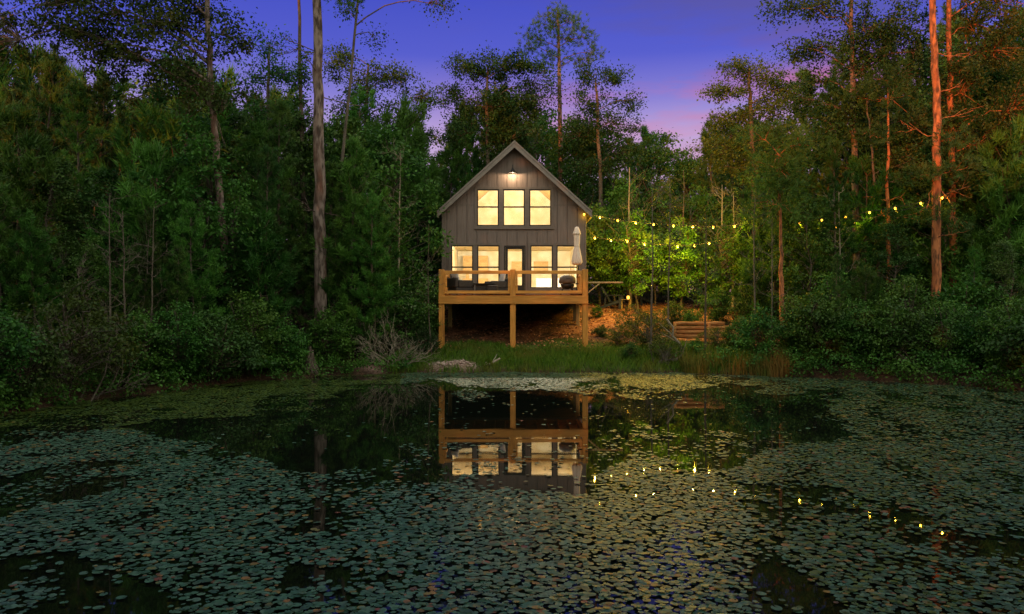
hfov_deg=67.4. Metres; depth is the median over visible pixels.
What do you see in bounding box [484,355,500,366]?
driftwood
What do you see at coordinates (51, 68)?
young pine
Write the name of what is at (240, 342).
shrub
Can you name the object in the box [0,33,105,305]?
young pine
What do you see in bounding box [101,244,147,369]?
young pine
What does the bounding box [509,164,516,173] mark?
barn lamp
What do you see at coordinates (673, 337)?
fallen stem
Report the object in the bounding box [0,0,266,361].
tall oak
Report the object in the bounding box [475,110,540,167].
leafy tree
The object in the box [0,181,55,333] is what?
young pine
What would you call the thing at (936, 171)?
tall pine
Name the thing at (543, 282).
sofa
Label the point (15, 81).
young pine
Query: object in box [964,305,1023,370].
shrub
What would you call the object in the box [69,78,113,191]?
leafy tree
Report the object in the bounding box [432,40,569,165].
broadleaf tree
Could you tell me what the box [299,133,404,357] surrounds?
young pine
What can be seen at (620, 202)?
leafy tree
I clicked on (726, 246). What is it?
leafy tree
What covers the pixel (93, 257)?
leafy tree
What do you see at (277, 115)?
young pine
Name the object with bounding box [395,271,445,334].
shrub
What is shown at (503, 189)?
window
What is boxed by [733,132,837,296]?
leafy tree
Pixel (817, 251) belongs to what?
leafy tree
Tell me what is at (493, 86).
leafy tree
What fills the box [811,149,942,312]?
young pine
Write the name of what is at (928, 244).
young pine
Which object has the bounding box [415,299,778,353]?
leaf litter
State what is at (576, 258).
patio umbrella
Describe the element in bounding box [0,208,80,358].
young pine
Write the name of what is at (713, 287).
leafy tree
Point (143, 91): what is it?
leafy tree
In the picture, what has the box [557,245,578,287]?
window
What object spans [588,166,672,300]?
leafy tree
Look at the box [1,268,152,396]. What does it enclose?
shrub
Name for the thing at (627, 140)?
young pine
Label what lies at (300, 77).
ivy clad tree
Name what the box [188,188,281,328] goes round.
leafy tree
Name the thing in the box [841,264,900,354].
young pine
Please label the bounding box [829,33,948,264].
young pine
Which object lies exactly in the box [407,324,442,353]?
shrub
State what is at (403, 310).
shrub
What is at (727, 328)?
shrub
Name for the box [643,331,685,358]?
shrub
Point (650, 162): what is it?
leafy tree
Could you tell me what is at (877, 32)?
tall oak
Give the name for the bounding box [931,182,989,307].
young pine
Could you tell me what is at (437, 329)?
shrub
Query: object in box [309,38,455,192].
broadleaf tree
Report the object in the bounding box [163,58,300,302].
young pine
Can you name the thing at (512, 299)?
deck
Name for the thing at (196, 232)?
young pine
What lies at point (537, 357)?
bank grass
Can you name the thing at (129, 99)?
leafy tree
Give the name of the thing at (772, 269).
sapling
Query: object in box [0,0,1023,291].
sky
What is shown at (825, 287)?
shrub
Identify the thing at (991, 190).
young pine
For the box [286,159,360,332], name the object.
young pine
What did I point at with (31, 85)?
young pine
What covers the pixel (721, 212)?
sapling
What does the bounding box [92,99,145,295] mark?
young pine
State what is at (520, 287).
door
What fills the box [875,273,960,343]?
shrub
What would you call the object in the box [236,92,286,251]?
young pine
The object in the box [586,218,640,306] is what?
leafy tree
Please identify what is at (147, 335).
shrub
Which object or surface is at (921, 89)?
leafy tree
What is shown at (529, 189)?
window
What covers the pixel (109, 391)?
dead brush
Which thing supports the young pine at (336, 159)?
on the ground at (468, 324)
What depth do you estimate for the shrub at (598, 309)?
33.14 m
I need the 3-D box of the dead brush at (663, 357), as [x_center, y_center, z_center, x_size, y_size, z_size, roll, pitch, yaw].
[5.131,1.530,25.644,1.202,0.993,1.069,0,0,0]
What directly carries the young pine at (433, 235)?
on the ground at (468, 324)
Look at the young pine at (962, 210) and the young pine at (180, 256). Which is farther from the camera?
the young pine at (962, 210)
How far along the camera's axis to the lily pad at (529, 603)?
5.56 m
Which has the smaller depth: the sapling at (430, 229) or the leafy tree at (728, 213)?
the sapling at (430, 229)
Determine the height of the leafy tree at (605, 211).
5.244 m
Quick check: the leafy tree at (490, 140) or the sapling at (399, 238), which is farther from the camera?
the leafy tree at (490, 140)
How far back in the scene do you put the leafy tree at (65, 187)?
22.47 m
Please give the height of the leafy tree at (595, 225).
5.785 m
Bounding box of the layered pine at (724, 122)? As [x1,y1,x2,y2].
[677,49,810,302]
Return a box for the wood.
[284,174,860,303]
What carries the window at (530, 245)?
in the cabin
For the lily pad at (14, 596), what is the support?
on the pond water
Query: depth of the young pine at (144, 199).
22.51 m
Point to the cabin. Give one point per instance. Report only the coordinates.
(527, 214)
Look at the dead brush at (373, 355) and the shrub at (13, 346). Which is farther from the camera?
the dead brush at (373, 355)
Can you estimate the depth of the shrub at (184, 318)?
20.18 m
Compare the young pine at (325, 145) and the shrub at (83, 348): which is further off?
the young pine at (325, 145)
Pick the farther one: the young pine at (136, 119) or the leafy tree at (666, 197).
the leafy tree at (666, 197)
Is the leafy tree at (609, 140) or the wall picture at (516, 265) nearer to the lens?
the wall picture at (516, 265)
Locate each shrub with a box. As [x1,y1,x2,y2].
[0,293,46,396]
[0,315,79,404]
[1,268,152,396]
[48,302,165,391]
[94,307,179,387]
[141,300,216,380]
[166,306,273,381]
[214,286,289,373]
[257,313,313,370]
[301,304,361,365]
[329,295,393,355]
[365,283,446,349]
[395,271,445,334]
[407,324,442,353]
[430,313,447,333]
[589,305,602,317]
[591,324,608,337]
[603,323,632,345]
[611,303,649,334]
[619,307,675,346]
[620,340,643,360]
[643,307,674,331]
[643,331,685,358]
[659,300,692,325]
[683,308,703,325]
[687,337,703,352]
[696,285,734,321]
[697,322,728,347]
[720,276,774,321]
[720,312,754,347]
[727,302,787,356]
[753,290,829,360]
[774,285,860,362]
[804,269,880,343]
[817,294,890,361]
[848,290,940,367]
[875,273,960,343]
[878,312,949,368]
[908,299,998,369]
[923,264,1023,345]
[943,302,1009,373]
[955,295,1023,378]
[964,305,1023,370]
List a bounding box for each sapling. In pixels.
[79,188,138,366]
[89,206,145,358]
[128,213,181,368]
[306,214,359,346]
[380,138,439,331]
[399,222,446,356]
[611,167,644,302]
[620,174,681,348]
[650,185,691,341]
[658,170,705,305]
[674,214,729,349]
[702,184,740,288]
[710,188,740,306]
[716,187,772,337]
[748,215,801,339]
[815,185,867,281]
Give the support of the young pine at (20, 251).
on the ground at (468, 324)
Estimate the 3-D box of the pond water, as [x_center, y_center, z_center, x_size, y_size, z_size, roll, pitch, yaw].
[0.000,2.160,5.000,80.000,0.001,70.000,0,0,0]
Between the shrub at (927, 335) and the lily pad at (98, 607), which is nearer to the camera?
the lily pad at (98, 607)
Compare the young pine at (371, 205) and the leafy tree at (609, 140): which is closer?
the young pine at (371, 205)
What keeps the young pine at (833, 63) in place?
on the ground at (468, 324)
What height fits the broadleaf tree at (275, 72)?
13.090 m
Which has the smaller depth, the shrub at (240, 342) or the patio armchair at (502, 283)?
the shrub at (240, 342)
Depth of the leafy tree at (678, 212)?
38.15 m
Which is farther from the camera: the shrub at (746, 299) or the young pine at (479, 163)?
the young pine at (479, 163)
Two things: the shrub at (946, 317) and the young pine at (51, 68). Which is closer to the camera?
the shrub at (946, 317)
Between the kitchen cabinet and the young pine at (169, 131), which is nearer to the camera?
the young pine at (169, 131)
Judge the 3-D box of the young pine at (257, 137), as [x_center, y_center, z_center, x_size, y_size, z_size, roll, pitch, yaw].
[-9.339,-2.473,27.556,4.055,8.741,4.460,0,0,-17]
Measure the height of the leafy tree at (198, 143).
8.004 m
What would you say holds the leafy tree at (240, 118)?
on the ground at (468, 324)
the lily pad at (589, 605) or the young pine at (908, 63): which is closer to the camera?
the lily pad at (589, 605)
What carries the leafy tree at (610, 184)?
on the ground at (468, 324)
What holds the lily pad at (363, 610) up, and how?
on the pond water
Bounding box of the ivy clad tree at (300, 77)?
[285,0,313,339]
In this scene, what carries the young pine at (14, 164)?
on the ground at (468, 324)
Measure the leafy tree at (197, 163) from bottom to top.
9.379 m
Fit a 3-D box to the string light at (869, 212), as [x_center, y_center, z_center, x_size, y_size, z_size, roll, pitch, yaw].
[9.485,-3.654,30.306,13.177,0.838,1.874,0,0,13]
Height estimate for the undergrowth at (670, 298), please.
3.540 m
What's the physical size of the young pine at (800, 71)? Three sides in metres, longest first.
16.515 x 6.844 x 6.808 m
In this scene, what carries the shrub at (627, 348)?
on the ground at (468, 324)
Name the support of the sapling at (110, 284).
on the ground at (468, 324)
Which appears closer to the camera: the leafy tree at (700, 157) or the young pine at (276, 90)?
the young pine at (276, 90)
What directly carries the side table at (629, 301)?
on the ground at (468, 324)
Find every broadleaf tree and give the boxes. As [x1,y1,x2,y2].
[199,17,325,284]
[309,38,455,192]
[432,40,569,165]
[546,51,652,299]
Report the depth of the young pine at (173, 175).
23.18 m
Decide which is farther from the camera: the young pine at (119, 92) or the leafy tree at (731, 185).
the leafy tree at (731, 185)
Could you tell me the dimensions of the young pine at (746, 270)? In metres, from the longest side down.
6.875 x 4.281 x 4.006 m
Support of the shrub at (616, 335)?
on the ground at (468, 324)
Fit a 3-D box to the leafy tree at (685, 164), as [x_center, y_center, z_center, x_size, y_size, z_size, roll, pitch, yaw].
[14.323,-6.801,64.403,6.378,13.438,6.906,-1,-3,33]
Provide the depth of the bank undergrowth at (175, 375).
21.84 m
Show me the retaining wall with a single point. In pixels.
(686, 331)
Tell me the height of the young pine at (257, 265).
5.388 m
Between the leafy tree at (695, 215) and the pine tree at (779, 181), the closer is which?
the pine tree at (779, 181)
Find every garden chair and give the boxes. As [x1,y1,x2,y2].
[600,286,623,308]
[632,284,656,304]
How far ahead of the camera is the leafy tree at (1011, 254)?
24.42 m
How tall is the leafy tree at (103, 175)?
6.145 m
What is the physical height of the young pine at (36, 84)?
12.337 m
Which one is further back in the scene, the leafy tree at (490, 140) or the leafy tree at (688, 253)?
the leafy tree at (490, 140)
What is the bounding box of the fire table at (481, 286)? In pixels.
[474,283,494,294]
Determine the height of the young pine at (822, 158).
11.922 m
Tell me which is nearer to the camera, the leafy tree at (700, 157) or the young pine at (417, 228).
the young pine at (417, 228)
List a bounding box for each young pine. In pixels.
[0,30,37,296]
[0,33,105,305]
[0,85,58,252]
[0,93,120,334]
[0,125,30,316]
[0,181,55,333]
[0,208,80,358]
[16,45,91,292]
[19,66,101,297]
[19,76,145,297]
[33,80,47,139]
[34,72,126,295]
[35,61,162,296]
[64,134,227,354]
[76,49,264,321]
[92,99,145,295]
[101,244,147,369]
[104,206,180,358]
[125,98,169,263]
[138,199,244,370]
[140,163,211,328]
[147,243,207,358]
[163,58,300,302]
[205,206,309,363]
[206,117,305,337]
[206,251,259,331]
[234,144,308,328]
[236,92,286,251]
[242,98,313,329]
[248,83,334,303]
[266,94,313,324]
[284,117,356,312]
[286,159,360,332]
[288,152,361,325]
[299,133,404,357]
[331,189,414,357]
[332,83,394,308]
[333,193,402,345]
[343,90,465,314]
[387,107,448,290]
[401,152,446,304]
[409,158,446,288]
[419,132,469,280]
[439,103,484,227]
[450,83,515,182]
[614,136,636,184]
[617,125,681,291]
[672,156,691,293]
[683,130,739,293]
[692,119,736,298]
[719,174,764,303]
[728,119,787,301]
[729,174,832,327]
[760,65,829,284]
[768,150,817,294]
[786,73,876,286]
[789,135,874,292]
[802,42,862,246]
[804,88,927,306]
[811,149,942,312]
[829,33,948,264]
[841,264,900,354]
[882,28,1023,302]
[886,75,992,291]
[896,47,930,87]
[902,60,996,293]
[917,3,1023,284]
[924,3,970,117]
[925,111,1023,321]
[929,5,1023,287]
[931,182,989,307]
[953,246,995,324]
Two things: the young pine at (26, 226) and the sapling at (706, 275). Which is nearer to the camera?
the young pine at (26, 226)
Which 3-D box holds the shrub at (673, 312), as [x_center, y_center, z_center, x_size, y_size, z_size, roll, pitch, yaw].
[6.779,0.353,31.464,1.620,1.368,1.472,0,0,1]
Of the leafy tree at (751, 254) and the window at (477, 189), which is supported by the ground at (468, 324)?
the leafy tree at (751, 254)
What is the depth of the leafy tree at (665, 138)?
62.54 m
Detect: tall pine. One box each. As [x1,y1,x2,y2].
[268,0,364,359]
[514,0,606,194]
[885,0,1005,302]
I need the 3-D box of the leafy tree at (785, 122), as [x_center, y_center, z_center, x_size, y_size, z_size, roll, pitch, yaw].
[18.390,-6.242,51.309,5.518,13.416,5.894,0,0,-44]
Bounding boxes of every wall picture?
[512,261,521,276]
[534,261,547,270]
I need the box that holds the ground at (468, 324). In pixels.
[1,287,1023,415]
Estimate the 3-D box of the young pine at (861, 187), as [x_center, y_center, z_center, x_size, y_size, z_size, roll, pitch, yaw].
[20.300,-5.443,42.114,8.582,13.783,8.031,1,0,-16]
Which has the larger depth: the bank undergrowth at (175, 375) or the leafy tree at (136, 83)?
the leafy tree at (136, 83)
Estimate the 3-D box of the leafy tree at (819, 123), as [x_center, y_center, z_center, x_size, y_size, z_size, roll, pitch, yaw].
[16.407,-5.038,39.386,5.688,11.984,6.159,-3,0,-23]
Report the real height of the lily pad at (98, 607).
0.005 m
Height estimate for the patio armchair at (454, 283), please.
0.876 m
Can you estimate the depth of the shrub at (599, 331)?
29.31 m
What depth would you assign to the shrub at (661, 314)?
29.65 m
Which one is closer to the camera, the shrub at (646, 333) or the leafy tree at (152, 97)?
the shrub at (646, 333)
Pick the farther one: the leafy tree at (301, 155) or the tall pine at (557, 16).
the tall pine at (557, 16)
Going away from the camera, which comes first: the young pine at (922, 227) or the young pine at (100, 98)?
the young pine at (100, 98)
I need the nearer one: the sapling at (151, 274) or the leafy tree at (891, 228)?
the sapling at (151, 274)
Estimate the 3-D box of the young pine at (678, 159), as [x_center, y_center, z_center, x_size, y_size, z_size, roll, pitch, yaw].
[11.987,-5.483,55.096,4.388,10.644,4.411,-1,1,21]
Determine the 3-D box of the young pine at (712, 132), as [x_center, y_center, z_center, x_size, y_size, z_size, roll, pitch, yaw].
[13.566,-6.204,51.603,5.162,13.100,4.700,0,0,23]
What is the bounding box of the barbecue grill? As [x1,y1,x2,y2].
[559,275,578,294]
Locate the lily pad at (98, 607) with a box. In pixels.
[92,605,104,608]
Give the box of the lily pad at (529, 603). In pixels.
[525,601,535,605]
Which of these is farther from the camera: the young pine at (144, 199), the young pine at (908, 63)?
the young pine at (908, 63)
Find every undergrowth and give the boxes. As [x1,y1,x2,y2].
[0,328,1023,415]
[11,287,1022,390]
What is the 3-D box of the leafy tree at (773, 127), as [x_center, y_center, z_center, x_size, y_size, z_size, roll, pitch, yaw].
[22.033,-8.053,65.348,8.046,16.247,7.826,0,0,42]
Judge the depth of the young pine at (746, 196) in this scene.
42.41 m
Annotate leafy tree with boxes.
[5,68,37,88]
[11,152,119,304]
[30,234,92,344]
[53,235,130,353]
[56,167,153,351]
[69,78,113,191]
[83,90,160,173]
[109,77,141,117]
[115,71,207,194]
[127,111,270,326]
[131,81,172,127]
[157,112,247,303]
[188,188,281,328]
[193,105,265,281]
[261,105,339,331]
[298,110,422,327]
[349,119,454,332]
[432,110,483,187]
[467,78,540,176]
[468,91,535,173]
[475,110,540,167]
[517,98,567,175]
[523,107,596,205]
[528,112,588,206]
[535,117,610,268]
[544,114,608,203]
[548,120,627,269]
[569,124,637,292]
[573,128,619,286]
[586,198,624,305]
[586,204,643,303]
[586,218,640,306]
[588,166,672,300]
[589,175,639,299]
[596,183,653,294]
[602,184,654,301]
[602,201,666,312]
[613,130,689,298]
[626,187,672,301]
[627,127,692,281]
[628,170,699,299]
[639,227,682,306]
[651,214,709,304]
[654,194,704,301]
[662,154,726,298]
[665,147,707,290]
[670,175,732,294]
[672,187,724,302]
[683,243,723,307]
[690,131,735,284]
[690,200,758,295]
[693,210,751,306]
[701,98,776,304]
[723,117,767,258]
[725,238,783,301]
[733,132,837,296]
[736,117,792,295]
[750,115,821,302]
[758,189,841,327]
[774,93,865,307]
[797,64,901,270]
[830,109,930,293]
[856,203,926,309]
[885,146,991,307]
[907,63,942,242]
[909,11,1000,256]
[977,236,1023,325]
[990,194,1023,294]
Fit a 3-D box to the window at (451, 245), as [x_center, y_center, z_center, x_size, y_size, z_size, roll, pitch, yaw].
[-2.010,-1.624,31.029,0.885,1.733,0.082,0,0,0]
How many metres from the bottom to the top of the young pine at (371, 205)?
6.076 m
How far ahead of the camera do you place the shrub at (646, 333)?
27.72 m
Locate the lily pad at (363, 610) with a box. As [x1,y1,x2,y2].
[358,609,369,612]
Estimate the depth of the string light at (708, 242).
31.78 m
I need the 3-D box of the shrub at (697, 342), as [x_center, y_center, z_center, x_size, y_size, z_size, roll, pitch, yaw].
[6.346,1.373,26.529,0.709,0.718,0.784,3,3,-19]
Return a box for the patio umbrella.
[570,227,581,294]
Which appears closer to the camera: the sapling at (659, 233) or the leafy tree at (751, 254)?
the sapling at (659, 233)
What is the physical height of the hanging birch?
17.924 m
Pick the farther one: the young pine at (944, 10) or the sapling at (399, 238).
the young pine at (944, 10)
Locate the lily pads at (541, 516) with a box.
[0,372,1023,613]
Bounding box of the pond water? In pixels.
[0,372,1023,613]
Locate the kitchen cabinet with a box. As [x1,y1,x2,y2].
[463,256,487,282]
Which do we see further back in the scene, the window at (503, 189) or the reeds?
the window at (503, 189)
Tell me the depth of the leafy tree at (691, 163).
45.13 m
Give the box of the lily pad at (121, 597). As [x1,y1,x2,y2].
[116,595,126,598]
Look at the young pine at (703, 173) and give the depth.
43.77 m
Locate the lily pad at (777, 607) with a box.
[770,605,782,610]
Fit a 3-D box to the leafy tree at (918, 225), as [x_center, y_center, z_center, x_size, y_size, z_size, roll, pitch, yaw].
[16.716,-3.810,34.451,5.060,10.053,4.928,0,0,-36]
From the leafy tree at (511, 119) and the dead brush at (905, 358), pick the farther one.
the leafy tree at (511, 119)
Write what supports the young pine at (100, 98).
on the ground at (468, 324)
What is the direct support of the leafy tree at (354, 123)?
on the ground at (468, 324)
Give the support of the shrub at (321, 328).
on the ground at (468, 324)
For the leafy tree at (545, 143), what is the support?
on the ground at (468, 324)
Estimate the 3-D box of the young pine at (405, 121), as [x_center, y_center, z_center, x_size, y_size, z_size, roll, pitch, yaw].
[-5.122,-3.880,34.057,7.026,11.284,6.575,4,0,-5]
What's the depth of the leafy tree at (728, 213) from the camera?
37.73 m
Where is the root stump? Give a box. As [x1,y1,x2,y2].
[302,346,318,374]
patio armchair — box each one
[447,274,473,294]
[485,274,507,294]
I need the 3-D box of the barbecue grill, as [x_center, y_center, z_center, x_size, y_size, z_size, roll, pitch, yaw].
[2.165,-0.839,29.380,0.750,0.789,0.700,0,0,0]
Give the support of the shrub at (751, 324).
on the ground at (468, 324)
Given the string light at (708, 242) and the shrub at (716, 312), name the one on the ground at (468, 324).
the shrub at (716, 312)
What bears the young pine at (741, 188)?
on the ground at (468, 324)
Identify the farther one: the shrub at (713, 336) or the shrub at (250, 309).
the shrub at (713, 336)
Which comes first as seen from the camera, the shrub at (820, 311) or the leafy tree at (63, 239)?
the leafy tree at (63, 239)
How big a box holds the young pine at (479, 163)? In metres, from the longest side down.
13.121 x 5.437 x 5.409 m
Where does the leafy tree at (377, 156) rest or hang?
on the ground at (468, 324)
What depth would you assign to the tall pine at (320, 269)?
25.85 m
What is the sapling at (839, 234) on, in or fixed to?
on the ground at (468, 324)
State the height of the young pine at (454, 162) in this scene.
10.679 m
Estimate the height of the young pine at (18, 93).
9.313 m
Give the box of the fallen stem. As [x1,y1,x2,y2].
[659,319,687,361]
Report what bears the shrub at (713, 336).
on the ground at (468, 324)
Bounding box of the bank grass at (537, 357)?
[389,336,771,373]
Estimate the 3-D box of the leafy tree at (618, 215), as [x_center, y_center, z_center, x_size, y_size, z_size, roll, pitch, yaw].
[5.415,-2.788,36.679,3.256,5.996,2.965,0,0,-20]
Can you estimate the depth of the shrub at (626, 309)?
29.54 m
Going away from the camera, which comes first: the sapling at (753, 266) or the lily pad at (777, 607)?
the lily pad at (777, 607)
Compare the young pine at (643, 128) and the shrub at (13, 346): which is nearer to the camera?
the shrub at (13, 346)
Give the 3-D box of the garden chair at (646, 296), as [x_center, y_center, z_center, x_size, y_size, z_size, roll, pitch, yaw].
[6.206,-0.598,35.965,1.036,1.034,0.860,0,0,-25]
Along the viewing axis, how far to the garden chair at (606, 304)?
34.72 m
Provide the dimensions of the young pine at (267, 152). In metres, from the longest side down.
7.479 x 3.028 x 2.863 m
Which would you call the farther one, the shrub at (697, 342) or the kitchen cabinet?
the kitchen cabinet
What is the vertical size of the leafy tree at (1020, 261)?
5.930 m
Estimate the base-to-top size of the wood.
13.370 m
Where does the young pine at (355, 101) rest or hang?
on the ground at (468, 324)
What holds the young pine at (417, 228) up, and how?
on the ground at (468, 324)
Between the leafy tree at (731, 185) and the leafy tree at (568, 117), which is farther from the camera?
the leafy tree at (568, 117)
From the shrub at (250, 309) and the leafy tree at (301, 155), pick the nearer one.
the shrub at (250, 309)
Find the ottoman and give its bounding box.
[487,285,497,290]
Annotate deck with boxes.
[439,269,622,347]
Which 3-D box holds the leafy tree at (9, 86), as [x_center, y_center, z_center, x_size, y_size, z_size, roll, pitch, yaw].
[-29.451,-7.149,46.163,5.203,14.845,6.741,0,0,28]
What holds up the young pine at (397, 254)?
on the ground at (468, 324)
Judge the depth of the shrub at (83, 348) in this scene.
18.59 m
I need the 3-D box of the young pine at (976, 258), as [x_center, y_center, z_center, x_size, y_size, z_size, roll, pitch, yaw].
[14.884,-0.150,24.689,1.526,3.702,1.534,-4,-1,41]
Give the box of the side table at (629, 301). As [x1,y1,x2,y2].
[621,299,630,309]
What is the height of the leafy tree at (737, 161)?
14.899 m
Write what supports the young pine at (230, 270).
on the ground at (468, 324)
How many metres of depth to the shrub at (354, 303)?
26.37 m
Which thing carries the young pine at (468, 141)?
on the ground at (468, 324)
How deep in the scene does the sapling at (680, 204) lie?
36.04 m
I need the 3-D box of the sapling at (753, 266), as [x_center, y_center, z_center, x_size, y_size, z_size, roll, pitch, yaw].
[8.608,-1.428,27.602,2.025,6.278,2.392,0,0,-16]
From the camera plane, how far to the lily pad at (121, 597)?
5.68 m
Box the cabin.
[437,140,591,327]
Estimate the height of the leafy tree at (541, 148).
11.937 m
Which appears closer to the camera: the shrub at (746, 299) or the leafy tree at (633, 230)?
the shrub at (746, 299)
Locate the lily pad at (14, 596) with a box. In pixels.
[6,595,19,598]
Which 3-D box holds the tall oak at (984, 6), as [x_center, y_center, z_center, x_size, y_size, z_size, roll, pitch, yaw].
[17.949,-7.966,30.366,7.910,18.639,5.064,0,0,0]
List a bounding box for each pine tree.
[724,117,831,341]
[829,66,905,276]
[840,53,932,291]
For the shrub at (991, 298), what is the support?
on the ground at (468, 324)
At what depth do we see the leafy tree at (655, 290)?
35.13 m
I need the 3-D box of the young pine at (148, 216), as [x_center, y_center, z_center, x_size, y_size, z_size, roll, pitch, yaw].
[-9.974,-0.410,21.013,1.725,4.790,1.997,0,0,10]
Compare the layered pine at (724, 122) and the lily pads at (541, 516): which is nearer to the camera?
the lily pads at (541, 516)
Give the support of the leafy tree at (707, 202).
on the ground at (468, 324)
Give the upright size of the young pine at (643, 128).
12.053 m
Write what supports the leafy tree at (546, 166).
on the ground at (468, 324)
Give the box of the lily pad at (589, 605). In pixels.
[582,604,593,607]
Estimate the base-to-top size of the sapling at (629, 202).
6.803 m
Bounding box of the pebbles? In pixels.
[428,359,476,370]
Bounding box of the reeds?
[678,345,796,377]
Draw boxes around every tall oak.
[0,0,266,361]
[751,0,965,281]
[867,0,1023,329]
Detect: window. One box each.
[451,245,472,279]
[477,189,498,225]
[477,245,498,282]
[503,189,524,225]
[529,189,550,225]
[530,245,552,287]
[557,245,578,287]
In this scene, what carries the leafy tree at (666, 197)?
on the ground at (468, 324)
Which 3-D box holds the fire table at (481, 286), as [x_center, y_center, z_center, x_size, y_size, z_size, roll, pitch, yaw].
[-1.050,-0.676,29.350,0.800,0.445,0.800,0,0,0]
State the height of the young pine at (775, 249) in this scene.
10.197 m
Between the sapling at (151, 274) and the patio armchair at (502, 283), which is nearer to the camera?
the sapling at (151, 274)
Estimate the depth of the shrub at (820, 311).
24.09 m
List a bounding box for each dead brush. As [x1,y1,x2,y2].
[15,300,156,400]
[349,313,440,366]
[648,340,681,366]
[891,343,952,371]
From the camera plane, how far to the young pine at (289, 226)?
35.59 m
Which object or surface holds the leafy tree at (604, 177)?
on the ground at (468, 324)
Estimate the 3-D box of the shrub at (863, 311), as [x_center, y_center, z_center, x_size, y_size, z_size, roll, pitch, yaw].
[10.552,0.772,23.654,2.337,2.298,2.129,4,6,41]
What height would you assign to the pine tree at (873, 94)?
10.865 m
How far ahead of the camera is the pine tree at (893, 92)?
29.28 m
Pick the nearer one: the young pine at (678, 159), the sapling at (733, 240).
the sapling at (733, 240)
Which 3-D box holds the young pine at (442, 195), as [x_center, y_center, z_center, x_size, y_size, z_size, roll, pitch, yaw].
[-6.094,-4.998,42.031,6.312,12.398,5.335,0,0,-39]
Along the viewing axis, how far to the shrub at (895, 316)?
22.82 m
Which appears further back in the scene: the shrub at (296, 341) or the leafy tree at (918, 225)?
the leafy tree at (918, 225)
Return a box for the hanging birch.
[328,0,469,342]
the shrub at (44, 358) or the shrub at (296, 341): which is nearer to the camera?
the shrub at (44, 358)
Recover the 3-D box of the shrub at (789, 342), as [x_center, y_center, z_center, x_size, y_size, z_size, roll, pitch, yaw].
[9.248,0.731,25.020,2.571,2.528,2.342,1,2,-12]
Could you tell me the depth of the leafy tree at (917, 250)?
30.27 m
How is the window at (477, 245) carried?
in the cabin
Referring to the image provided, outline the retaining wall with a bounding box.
[665,321,735,341]
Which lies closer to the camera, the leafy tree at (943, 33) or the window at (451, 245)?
the window at (451, 245)
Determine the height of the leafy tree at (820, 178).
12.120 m
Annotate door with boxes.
[505,247,523,294]
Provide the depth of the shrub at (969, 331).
21.64 m
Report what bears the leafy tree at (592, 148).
on the ground at (468, 324)
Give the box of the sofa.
[536,278,560,286]
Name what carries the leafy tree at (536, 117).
on the ground at (468, 324)
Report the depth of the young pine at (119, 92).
35.90 m
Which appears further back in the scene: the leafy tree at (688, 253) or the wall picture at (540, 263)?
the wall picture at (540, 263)
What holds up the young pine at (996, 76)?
on the ground at (468, 324)
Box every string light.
[583,195,942,227]
[587,201,931,246]
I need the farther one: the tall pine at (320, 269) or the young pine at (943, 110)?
the young pine at (943, 110)
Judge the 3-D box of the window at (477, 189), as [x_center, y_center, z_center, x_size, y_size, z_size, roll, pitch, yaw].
[-0.973,-4.013,31.029,0.878,1.481,0.082,0,0,0]
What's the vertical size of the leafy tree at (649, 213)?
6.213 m
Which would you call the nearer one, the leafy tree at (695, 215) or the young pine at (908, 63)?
the leafy tree at (695, 215)
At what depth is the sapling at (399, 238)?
28.93 m
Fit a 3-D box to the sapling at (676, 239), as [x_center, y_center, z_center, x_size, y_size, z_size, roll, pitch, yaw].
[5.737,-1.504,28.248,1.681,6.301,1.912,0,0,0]
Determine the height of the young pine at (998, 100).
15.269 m
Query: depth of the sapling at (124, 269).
19.60 m
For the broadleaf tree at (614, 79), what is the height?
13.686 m
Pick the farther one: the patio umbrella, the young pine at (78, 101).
the patio umbrella
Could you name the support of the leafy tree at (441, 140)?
on the ground at (468, 324)
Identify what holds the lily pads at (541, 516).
on the pond water
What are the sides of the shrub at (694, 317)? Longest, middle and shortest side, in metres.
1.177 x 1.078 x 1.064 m
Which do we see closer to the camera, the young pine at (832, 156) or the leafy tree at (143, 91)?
the young pine at (832, 156)
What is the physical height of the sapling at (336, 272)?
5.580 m

